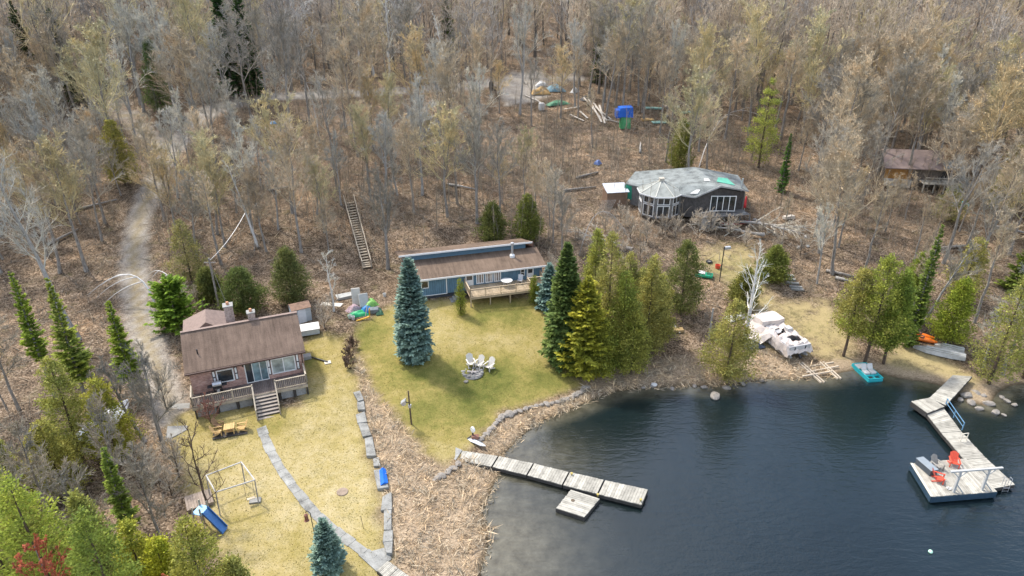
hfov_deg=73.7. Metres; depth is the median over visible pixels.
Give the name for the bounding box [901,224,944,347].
spruce tree
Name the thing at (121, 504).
fir tree
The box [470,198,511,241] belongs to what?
cedar tree
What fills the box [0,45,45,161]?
bare tree
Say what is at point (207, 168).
bare tree
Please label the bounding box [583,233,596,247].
bare shrub
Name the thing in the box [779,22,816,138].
bare tree
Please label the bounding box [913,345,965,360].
rowboat
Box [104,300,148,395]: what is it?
fir tree
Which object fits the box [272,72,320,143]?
bent sapling
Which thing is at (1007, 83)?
bare tree
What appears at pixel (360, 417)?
flat stone
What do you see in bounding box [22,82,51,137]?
bare tree
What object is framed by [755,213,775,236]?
bare shrub
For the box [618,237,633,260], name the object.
bare shrub
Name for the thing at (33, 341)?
fir tree
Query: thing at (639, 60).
bare tree
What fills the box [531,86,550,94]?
tan tarpaulin
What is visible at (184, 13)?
bare tree
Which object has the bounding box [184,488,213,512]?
wooden play platform
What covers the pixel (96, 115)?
bare tree
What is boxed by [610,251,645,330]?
cedar tree
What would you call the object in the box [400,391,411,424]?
yard light post
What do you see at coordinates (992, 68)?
bare tree
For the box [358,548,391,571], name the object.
path landing
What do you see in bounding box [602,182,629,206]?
lean to shed
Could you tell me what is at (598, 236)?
cedar tree
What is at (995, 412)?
boulder
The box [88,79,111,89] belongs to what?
parked van
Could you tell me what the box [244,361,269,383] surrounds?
sliding door
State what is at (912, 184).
bare tree
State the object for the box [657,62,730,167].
bare tree
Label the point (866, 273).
cedar tree
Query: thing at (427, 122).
bare tree
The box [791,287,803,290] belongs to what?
stone step
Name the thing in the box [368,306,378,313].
grey crate
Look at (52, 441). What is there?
cedar tree
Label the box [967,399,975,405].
boulder
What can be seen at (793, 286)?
stone step
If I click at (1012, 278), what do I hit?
fir tree
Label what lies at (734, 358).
cedar tree
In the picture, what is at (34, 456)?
bare tree
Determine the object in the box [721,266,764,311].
cedar tree
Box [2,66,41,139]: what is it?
bare tree
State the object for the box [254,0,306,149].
bare tree
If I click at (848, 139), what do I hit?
bare tree
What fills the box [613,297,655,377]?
cedar tree
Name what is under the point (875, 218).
bare tree
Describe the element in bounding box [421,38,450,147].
bare tree
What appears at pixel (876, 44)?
bare tree
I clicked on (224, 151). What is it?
bare tree
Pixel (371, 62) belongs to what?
birch tree
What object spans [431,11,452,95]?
birch tree
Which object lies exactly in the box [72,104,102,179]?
bare tree
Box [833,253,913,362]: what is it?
cedar tree
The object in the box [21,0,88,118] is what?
bare tree
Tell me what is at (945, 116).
bare tree
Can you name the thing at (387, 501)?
flat stone
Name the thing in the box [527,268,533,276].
door
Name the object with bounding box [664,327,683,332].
timber block
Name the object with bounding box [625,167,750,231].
ruined house
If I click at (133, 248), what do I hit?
gravel driveway
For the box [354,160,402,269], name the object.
bare tree
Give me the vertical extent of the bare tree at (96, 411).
10.569 m
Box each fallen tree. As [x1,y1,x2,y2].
[565,220,632,250]
[688,218,764,237]
[734,205,817,240]
[753,213,805,240]
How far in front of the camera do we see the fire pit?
64.45 m
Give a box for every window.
[215,368,234,382]
[270,355,296,373]
[421,281,428,288]
[476,274,483,283]
[485,273,492,282]
[494,272,500,281]
[638,198,641,212]
[642,203,653,216]
[643,195,654,204]
[656,206,669,216]
[657,198,670,204]
[671,203,678,216]
[673,197,678,204]
[709,196,736,210]
[940,171,946,179]
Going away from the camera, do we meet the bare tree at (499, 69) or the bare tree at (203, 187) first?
the bare tree at (203, 187)
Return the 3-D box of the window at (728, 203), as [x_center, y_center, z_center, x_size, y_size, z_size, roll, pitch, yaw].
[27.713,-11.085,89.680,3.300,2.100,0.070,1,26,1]
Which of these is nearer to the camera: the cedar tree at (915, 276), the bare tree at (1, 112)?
the cedar tree at (915, 276)
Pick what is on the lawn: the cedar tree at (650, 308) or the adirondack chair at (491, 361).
the adirondack chair at (491, 361)
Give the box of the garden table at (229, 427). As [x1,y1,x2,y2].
[223,422,234,435]
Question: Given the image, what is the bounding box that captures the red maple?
[11,533,72,575]
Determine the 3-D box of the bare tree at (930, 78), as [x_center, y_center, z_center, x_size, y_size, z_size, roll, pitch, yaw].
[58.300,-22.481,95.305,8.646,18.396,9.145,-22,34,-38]
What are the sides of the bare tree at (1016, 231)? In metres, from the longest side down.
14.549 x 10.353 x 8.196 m
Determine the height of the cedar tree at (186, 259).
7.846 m
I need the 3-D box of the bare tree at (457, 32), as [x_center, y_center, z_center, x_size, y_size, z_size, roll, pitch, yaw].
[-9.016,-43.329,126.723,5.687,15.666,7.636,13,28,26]
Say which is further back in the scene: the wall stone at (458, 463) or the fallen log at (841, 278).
the fallen log at (841, 278)
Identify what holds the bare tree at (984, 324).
on the forest floor
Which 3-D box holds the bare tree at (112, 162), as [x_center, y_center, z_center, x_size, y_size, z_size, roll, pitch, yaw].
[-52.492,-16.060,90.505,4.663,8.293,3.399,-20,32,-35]
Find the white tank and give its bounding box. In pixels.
[538,102,544,109]
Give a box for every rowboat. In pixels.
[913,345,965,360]
[934,343,964,352]
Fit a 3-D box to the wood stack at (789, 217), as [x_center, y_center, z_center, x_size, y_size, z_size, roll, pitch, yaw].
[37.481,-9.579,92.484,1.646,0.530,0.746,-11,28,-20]
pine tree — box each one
[137,37,176,115]
[741,77,782,167]
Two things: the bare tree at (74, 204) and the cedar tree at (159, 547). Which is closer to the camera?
the cedar tree at (159, 547)
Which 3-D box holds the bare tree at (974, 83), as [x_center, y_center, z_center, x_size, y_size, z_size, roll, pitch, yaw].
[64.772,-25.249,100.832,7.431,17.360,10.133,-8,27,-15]
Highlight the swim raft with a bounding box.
[909,458,1003,502]
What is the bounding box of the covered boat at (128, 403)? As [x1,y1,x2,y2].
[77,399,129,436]
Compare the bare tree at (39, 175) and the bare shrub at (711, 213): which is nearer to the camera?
the bare tree at (39, 175)
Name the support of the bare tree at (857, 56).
on the forest floor
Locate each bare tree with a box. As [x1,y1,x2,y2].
[0,25,35,128]
[0,26,37,123]
[0,38,22,148]
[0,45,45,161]
[0,69,12,146]
[0,91,29,161]
[0,92,48,193]
[0,117,22,173]
[0,136,55,256]
[0,146,81,339]
[0,147,25,221]
[0,148,47,230]
[0,194,8,273]
[0,315,27,410]
[0,342,12,408]
[0,415,61,527]
[0,454,33,551]
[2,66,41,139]
[2,82,57,177]
[8,89,58,204]
[12,128,91,271]
[16,136,61,273]
[17,33,63,124]
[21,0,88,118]
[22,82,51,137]
[24,64,81,170]
[31,10,72,127]
[31,111,81,212]
[33,185,58,238]
[33,456,115,572]
[39,90,59,131]
[44,70,76,134]
[48,39,108,140]
[53,16,136,175]
[54,173,83,224]
[55,113,110,223]
[60,136,124,241]
[62,110,90,186]
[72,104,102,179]
[75,44,104,121]
[78,389,153,507]
[82,89,105,141]
[82,356,152,442]
[83,68,106,112]
[95,137,132,195]
[98,37,157,152]
[101,0,151,112]
[105,88,124,140]
[106,9,154,104]
[106,338,181,452]
[106,440,173,535]
[113,107,172,221]
[121,141,197,237]
[122,4,157,112]
[132,0,177,113]
[145,21,216,146]
[149,20,177,124]
[151,105,193,197]
[157,0,225,103]
[161,86,193,179]
[162,126,244,234]
[168,36,210,129]
[169,170,211,254]
[170,25,200,150]
[176,419,225,505]
[180,107,232,185]
[183,47,237,168]
[184,149,232,247]
[186,142,198,210]
[190,169,222,265]
[195,21,234,94]
[199,21,243,110]
[204,6,268,124]
[205,2,246,90]
[212,135,244,212]
[215,75,245,139]
[222,101,241,162]
[225,117,257,232]
[228,162,276,251]
[234,171,258,216]
[237,0,275,108]
[241,88,307,213]
[242,115,266,185]
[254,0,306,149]
[257,146,296,229]
[259,50,287,130]
[260,114,319,252]
[266,12,314,129]
[295,153,339,233]
[297,116,331,196]
[301,69,353,191]
[304,17,347,132]
[305,133,324,214]
[313,198,338,251]
[320,31,371,156]
[324,129,349,205]
[328,0,382,104]
[338,0,401,124]
[342,99,380,175]
[342,100,380,194]
[347,63,383,151]
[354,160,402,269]
[358,109,399,203]
[374,71,407,152]
[375,116,407,195]
[380,0,429,114]
[382,21,455,141]
[389,113,442,212]
[394,85,426,161]
[396,107,429,175]
[400,72,439,195]
[407,99,470,217]
[419,49,475,167]
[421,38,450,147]
[421,111,440,165]
[429,36,459,134]
[434,45,463,106]
[442,101,497,223]
[443,10,473,95]
[444,96,460,204]
[455,49,465,106]
[457,21,497,114]
[460,127,489,195]
[462,62,507,138]
[472,115,518,212]
[486,149,516,203]
[488,59,512,113]
[504,124,541,183]
[507,0,554,114]
[519,146,531,194]
[519,159,549,215]
[521,53,552,125]
[535,158,571,226]
[539,164,568,242]
[543,41,577,117]
[549,185,579,249]
[551,18,586,106]
[567,0,612,96]
[574,46,585,116]
[583,20,635,117]
[583,87,595,146]
[593,0,638,101]
[596,3,648,105]
[596,26,617,110]
[604,0,648,106]
[612,25,632,98]
[616,22,665,118]
[628,0,670,112]
[628,29,655,105]
[645,46,682,132]
[652,18,691,117]
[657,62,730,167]
[662,85,682,162]
[677,33,712,120]
[678,65,718,151]
[680,15,711,107]
[684,115,701,138]
[686,17,734,133]
[691,92,726,168]
[709,30,761,138]
[710,24,747,117]
[711,53,733,125]
[720,21,759,111]
[724,0,782,128]
[735,62,760,120]
[745,78,761,143]
[756,49,787,115]
[761,44,809,128]
[777,4,857,126]
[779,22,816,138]
[781,192,793,245]
[788,55,831,143]
[788,106,829,170]
[794,129,894,274]
[795,138,860,253]
[797,39,817,119]
[800,62,854,176]
[801,114,853,236]
[807,70,864,131]
[810,201,844,283]
[813,113,863,226]
[816,44,887,141]
[819,57,849,141]
[823,34,866,84]
[827,26,881,79]
[833,168,875,247]
[835,95,879,169]
[838,71,895,181]
[839,51,882,93]
[843,26,904,102]
[843,75,879,129]
[851,166,871,212]
[852,104,890,175]
[853,37,898,102]
[858,74,903,157]
[861,119,904,203]
[864,39,893,76]
[864,180,898,268]
[872,49,927,175]
[875,15,936,145]
[877,24,954,148]
[880,34,922,147]
[880,172,910,231]
[890,56,970,164]
[900,17,951,132]
[904,171,920,219]
[905,84,927,148]
[914,61,967,149]
[914,195,937,260]
[914,239,942,305]
[916,43,958,149]
[918,103,999,189]
[919,239,982,329]
[921,229,937,250]
[922,36,966,144]
[925,93,955,149]
[928,191,956,238]
[935,71,976,164]
[936,138,1009,263]
[937,58,999,143]
[938,62,989,148]
[942,86,1009,177]
[949,175,984,231]
[954,27,1000,148]
[961,53,1023,199]
[965,189,1016,277]
[966,80,1021,174]
[967,31,1023,151]
[967,152,1005,243]
[972,207,1023,323]
[974,47,1023,166]
[974,148,1023,240]
[977,301,1009,367]
[985,167,1023,254]
[986,261,1023,375]
[991,69,1023,145]
[992,135,1023,210]
[996,129,1023,223]
[1000,72,1023,130]
[1006,53,1023,148]
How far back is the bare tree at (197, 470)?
45.54 m
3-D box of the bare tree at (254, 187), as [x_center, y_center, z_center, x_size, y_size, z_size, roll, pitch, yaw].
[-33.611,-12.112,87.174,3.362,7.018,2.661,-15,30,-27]
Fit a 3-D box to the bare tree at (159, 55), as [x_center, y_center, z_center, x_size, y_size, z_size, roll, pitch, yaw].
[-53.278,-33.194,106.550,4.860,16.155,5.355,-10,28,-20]
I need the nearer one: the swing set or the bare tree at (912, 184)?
the swing set
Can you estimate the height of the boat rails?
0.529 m
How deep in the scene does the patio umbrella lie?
89.75 m
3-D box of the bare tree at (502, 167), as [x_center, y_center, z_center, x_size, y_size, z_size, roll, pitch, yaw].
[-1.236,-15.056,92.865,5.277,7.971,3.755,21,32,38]
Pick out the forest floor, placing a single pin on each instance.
(804, 316)
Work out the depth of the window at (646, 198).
90.17 m
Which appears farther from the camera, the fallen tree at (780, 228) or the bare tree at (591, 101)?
the bare tree at (591, 101)
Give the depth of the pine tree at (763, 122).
102.85 m
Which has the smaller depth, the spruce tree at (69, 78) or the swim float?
the swim float
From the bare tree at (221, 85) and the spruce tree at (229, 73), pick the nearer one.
the bare tree at (221, 85)
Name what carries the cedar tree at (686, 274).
on the forest floor
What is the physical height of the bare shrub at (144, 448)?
3.435 m
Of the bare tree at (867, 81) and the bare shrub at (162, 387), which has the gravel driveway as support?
the bare shrub at (162, 387)
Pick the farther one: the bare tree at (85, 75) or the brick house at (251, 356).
the bare tree at (85, 75)
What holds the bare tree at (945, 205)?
on the forest floor
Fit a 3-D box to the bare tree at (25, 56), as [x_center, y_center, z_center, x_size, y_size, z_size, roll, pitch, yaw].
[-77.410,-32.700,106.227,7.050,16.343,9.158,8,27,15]
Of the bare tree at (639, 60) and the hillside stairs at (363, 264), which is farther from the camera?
the bare tree at (639, 60)
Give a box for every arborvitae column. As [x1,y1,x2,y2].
[454,277,467,315]
[526,274,539,305]
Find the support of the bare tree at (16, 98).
on the forest floor
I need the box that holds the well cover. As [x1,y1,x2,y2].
[337,488,347,495]
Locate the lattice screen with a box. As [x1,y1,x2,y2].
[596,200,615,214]
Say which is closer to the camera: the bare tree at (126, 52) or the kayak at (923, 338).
the kayak at (923, 338)
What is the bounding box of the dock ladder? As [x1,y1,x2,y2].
[1001,477,1012,491]
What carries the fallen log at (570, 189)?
on the forest floor
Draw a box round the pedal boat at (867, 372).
[851,362,882,381]
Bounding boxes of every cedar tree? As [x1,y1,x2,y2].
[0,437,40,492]
[0,465,44,573]
[0,471,68,575]
[0,471,90,575]
[1,495,74,575]
[15,416,101,501]
[33,355,103,462]
[55,487,136,575]
[62,505,145,575]
[76,373,148,465]
[97,117,140,184]
[108,515,177,575]
[138,531,204,575]
[157,218,212,283]
[165,512,225,575]
[219,551,253,575]
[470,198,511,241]
[505,193,546,243]
[578,228,610,316]
[585,318,623,381]
[592,231,631,347]
[605,268,646,371]
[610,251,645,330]
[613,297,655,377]
[634,252,673,355]
[635,264,653,314]
[645,271,681,344]
[664,238,711,320]
[696,296,761,388]
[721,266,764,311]
[750,243,795,285]
[827,266,881,356]
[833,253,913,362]
[871,269,920,364]
[893,251,936,314]
[925,275,980,344]
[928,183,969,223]
[941,235,992,301]
[964,274,1023,384]
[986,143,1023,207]
[1006,304,1023,378]
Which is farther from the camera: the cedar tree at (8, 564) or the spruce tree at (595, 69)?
the spruce tree at (595, 69)
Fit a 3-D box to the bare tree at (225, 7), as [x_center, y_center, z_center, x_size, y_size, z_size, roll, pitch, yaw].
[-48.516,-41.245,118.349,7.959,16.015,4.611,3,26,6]
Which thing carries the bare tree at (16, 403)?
on the forest floor
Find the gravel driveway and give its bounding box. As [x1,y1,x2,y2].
[91,71,583,425]
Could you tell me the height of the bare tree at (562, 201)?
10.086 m
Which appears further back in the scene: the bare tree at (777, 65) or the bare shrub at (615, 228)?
the bare tree at (777, 65)
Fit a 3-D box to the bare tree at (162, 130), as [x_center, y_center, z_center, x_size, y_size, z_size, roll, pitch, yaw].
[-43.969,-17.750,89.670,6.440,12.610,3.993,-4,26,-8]
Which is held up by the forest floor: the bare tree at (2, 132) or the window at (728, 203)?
the bare tree at (2, 132)
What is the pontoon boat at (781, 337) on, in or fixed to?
on the forest floor
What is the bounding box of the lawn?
[169,296,582,575]
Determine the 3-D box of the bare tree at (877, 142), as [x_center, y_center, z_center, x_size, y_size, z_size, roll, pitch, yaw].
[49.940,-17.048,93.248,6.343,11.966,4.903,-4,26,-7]
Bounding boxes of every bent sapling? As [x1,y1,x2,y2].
[88,274,155,308]
[146,270,182,291]
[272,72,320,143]
[579,211,633,255]
[698,108,757,167]
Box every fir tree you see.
[7,271,61,410]
[44,278,94,398]
[100,446,141,545]
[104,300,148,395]
[143,273,209,336]
[554,274,616,381]
[993,249,1023,293]
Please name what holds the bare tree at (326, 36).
on the forest floor
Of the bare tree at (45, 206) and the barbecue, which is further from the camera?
the bare tree at (45, 206)
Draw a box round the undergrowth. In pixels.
[0,2,1023,518]
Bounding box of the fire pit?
[461,367,483,379]
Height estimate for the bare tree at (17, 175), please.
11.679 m
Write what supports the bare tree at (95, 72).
on the forest floor
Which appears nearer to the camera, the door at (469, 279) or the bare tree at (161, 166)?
the door at (469, 279)
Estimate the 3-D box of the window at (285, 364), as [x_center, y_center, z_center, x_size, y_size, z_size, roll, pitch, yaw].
[-20.342,6.825,60.771,2.070,1.550,0.057,-10,28,-20]
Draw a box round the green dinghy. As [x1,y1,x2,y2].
[696,270,712,278]
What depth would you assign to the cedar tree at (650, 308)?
65.46 m
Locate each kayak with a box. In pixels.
[917,331,934,339]
[917,335,937,343]
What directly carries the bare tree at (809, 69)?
on the forest floor
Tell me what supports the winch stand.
on the lawn
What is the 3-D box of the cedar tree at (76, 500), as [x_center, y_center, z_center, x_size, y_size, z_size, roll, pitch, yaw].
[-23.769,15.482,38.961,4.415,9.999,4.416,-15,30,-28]
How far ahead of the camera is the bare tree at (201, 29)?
115.95 m
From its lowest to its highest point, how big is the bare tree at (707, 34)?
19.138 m
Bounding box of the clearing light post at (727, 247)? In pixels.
[719,246,730,281]
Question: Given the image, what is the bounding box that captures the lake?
[481,371,1023,575]
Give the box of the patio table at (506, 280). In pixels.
[501,278,511,286]
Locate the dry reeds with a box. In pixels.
[349,343,834,575]
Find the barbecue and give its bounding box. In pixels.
[207,380,226,393]
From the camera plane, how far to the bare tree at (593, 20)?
125.49 m
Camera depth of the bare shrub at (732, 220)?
87.98 m
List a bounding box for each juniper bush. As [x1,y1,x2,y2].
[188,266,224,305]
[210,265,272,317]
[267,245,316,305]
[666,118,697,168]
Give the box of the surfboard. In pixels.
[468,438,485,445]
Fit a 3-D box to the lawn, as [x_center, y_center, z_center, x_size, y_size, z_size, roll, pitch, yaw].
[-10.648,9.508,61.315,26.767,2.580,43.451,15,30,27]
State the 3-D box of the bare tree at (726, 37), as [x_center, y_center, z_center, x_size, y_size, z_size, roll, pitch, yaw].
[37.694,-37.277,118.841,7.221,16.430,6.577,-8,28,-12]
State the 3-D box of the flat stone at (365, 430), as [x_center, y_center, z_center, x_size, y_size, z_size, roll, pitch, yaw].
[-12.187,11.910,56.654,0.712,0.500,1.954,-10,28,-20]
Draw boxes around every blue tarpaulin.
[361,305,369,312]
[379,467,387,485]
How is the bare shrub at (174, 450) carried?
on the forest floor
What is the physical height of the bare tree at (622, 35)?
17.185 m
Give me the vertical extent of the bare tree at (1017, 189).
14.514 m
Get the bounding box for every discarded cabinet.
[351,288,359,304]
[358,293,368,307]
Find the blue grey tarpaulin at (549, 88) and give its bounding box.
[547,84,565,91]
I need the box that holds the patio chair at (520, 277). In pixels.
[517,274,522,283]
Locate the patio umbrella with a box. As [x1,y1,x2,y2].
[742,195,746,213]
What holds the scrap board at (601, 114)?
on the forest floor
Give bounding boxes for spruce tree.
[7,0,50,90]
[46,8,83,102]
[208,0,248,96]
[230,0,265,95]
[438,1,455,57]
[537,241,581,372]
[588,26,608,82]
[774,134,792,192]
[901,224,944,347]
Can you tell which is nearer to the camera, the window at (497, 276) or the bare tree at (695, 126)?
the window at (497, 276)
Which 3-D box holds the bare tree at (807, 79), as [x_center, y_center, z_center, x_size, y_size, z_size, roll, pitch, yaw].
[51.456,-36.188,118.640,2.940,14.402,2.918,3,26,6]
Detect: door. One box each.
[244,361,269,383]
[298,309,306,323]
[465,276,473,285]
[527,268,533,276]
[623,118,628,127]
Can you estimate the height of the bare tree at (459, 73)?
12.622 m
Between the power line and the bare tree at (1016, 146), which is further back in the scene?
the bare tree at (1016, 146)
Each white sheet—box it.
[320,302,342,306]
[535,81,547,86]
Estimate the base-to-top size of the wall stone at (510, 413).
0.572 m
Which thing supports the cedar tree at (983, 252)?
on the forest floor
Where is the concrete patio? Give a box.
[166,403,189,440]
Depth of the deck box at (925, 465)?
53.32 m
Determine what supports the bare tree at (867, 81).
on the forest floor
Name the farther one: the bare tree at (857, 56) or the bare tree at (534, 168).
the bare tree at (857, 56)
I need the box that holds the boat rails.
[798,361,840,382]
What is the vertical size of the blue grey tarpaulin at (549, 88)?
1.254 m
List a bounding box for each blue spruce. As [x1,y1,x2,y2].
[306,517,347,575]
[392,257,435,365]
[534,262,555,313]
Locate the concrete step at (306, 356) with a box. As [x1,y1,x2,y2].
[303,353,311,359]
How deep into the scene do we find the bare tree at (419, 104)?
90.20 m
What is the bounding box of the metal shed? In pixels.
[288,300,311,323]
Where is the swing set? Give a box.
[205,461,260,515]
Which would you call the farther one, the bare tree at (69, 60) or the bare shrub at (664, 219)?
the bare tree at (69, 60)
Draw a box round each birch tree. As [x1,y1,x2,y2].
[221,159,258,246]
[318,250,339,311]
[349,1,365,88]
[359,6,375,75]
[376,0,399,105]
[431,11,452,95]
[735,239,772,339]
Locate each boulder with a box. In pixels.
[710,391,719,399]
[722,385,730,389]
[959,392,972,397]
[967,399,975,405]
[975,406,983,410]
[982,400,995,405]
[991,409,999,415]
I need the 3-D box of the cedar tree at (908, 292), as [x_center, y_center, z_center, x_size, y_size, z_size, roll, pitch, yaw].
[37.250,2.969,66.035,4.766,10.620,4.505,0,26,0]
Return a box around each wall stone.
[432,475,440,481]
[437,472,445,478]
[444,468,451,474]
[448,465,457,470]
[455,460,461,466]
[498,413,504,419]
[505,410,513,417]
[571,392,579,397]
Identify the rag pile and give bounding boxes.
[345,304,361,312]
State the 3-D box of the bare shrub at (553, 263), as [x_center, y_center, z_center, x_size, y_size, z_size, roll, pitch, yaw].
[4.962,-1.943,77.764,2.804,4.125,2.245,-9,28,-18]
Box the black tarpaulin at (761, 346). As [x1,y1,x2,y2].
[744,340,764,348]
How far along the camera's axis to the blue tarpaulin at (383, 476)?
51.50 m
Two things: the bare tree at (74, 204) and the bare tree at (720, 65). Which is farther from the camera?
the bare tree at (720, 65)
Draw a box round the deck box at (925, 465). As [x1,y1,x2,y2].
[915,457,938,475]
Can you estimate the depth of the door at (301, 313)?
71.12 m
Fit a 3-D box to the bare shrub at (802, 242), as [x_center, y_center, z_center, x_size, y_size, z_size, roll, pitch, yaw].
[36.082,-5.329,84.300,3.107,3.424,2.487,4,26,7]
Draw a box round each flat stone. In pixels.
[353,391,363,401]
[356,412,366,423]
[357,401,364,411]
[358,423,371,437]
[365,437,375,457]
[373,457,379,467]
[374,469,388,490]
[381,492,391,511]
[383,530,392,541]
[383,541,392,556]
[384,510,391,530]
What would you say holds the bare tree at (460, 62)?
on the forest floor
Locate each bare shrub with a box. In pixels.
[125,435,161,470]
[143,455,171,484]
[144,421,190,476]
[146,356,189,407]
[152,455,190,495]
[186,285,203,304]
[197,391,226,423]
[309,297,334,329]
[321,289,340,306]
[341,344,354,356]
[342,355,356,368]
[344,334,359,348]
[542,249,560,263]
[543,255,558,272]
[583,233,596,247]
[598,212,612,233]
[607,219,625,244]
[611,201,629,223]
[617,213,639,237]
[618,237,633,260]
[634,238,650,257]
[637,217,663,244]
[653,213,673,233]
[660,214,685,236]
[688,207,709,237]
[699,206,722,233]
[723,213,742,235]
[740,225,756,245]
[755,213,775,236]
[771,234,791,248]
[794,232,816,255]
[973,327,1006,350]
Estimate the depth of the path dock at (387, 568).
44.13 m
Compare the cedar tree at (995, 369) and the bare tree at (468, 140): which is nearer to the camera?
the cedar tree at (995, 369)
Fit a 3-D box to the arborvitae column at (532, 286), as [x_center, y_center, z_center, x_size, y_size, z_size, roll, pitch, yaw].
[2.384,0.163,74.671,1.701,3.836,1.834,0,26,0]
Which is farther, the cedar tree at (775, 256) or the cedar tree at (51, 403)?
the cedar tree at (775, 256)
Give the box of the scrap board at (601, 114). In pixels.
[598,105,605,123]
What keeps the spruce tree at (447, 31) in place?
on the forest floor
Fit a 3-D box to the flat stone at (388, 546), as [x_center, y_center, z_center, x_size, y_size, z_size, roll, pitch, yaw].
[-8.312,17.630,45.915,0.626,0.500,1.036,-5,26,-9]
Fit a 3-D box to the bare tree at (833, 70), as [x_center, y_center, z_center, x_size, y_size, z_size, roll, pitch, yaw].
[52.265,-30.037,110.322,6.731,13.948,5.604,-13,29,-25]
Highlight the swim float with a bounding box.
[556,490,599,520]
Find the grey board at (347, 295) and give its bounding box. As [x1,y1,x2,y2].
[335,292,351,300]
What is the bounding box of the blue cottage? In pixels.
[394,238,545,306]
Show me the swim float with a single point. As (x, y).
(577, 505)
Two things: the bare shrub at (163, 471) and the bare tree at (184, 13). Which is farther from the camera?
the bare tree at (184, 13)
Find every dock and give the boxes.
[377,561,407,575]
[454,448,647,507]
[910,375,1014,490]
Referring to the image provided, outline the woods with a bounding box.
[0,0,1023,148]
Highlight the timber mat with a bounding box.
[212,431,247,439]
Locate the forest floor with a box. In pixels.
[0,0,1023,575]
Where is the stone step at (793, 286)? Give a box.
[789,285,801,287]
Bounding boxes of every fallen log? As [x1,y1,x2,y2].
[46,228,78,244]
[77,199,116,210]
[447,183,474,189]
[563,186,595,191]
[576,172,597,178]
[826,269,853,276]
[835,276,856,282]
[941,245,966,248]
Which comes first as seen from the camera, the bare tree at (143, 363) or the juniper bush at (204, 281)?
the bare tree at (143, 363)
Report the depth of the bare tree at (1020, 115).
94.58 m
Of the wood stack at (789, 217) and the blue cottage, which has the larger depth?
the wood stack at (789, 217)
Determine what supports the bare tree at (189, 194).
on the forest floor
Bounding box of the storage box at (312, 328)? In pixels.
[300,322,319,335]
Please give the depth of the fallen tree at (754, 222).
88.08 m
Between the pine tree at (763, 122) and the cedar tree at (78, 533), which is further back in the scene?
the pine tree at (763, 122)
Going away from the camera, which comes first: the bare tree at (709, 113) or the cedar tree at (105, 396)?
the cedar tree at (105, 396)
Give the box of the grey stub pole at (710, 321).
[708,308,713,338]
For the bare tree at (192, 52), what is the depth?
103.71 m
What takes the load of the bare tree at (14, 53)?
on the forest floor
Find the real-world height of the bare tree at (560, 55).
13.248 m
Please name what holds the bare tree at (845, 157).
on the forest floor
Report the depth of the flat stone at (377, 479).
51.06 m
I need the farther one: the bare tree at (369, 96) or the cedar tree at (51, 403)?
the bare tree at (369, 96)
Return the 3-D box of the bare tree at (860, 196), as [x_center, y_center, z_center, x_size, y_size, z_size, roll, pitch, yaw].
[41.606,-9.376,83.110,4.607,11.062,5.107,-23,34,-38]
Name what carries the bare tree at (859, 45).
on the forest floor
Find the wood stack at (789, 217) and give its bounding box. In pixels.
[782,214,794,219]
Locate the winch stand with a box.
[467,426,478,439]
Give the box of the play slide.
[190,499,227,533]
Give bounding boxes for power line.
[210,215,243,259]
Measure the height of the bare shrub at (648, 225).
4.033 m
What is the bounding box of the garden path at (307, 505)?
[257,425,382,561]
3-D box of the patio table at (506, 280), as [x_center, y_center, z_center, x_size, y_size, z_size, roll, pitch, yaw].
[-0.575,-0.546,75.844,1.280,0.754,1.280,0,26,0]
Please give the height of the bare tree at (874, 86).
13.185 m
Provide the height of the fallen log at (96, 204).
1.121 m
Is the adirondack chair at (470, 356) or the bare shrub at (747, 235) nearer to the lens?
the adirondack chair at (470, 356)
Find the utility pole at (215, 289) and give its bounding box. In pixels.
[204,258,220,310]
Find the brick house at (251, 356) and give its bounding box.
[180,301,308,420]
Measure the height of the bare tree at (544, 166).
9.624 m
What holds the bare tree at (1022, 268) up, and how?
on the forest floor
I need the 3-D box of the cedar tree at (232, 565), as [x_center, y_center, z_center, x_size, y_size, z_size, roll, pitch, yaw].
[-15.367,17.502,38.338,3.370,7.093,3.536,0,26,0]
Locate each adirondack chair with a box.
[466,353,475,368]
[473,354,484,368]
[483,356,494,371]
[931,454,945,470]
[931,468,945,484]
[947,451,960,468]
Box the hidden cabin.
[873,144,970,193]
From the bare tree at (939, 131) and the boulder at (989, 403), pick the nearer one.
the boulder at (989, 403)
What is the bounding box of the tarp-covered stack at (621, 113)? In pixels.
[615,105,632,128]
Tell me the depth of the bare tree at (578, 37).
120.50 m
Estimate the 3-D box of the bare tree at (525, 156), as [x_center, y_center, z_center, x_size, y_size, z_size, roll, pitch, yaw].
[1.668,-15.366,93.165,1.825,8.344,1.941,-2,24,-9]
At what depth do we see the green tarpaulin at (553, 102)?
126.35 m
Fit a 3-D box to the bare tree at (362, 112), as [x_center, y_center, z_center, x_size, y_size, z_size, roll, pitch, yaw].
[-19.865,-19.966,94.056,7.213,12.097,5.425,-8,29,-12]
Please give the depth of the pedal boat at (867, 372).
66.65 m
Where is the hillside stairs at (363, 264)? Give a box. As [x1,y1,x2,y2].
[343,194,371,268]
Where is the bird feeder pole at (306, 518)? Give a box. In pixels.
[304,511,313,531]
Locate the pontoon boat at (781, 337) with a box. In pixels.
[743,311,812,358]
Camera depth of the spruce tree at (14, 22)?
113.72 m
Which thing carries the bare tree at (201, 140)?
on the forest floor
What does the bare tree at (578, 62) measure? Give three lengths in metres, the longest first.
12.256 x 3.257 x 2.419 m
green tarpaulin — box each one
[348,310,368,318]
[366,298,378,306]
[376,308,383,314]
[547,100,569,105]
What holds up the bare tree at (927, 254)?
on the forest floor

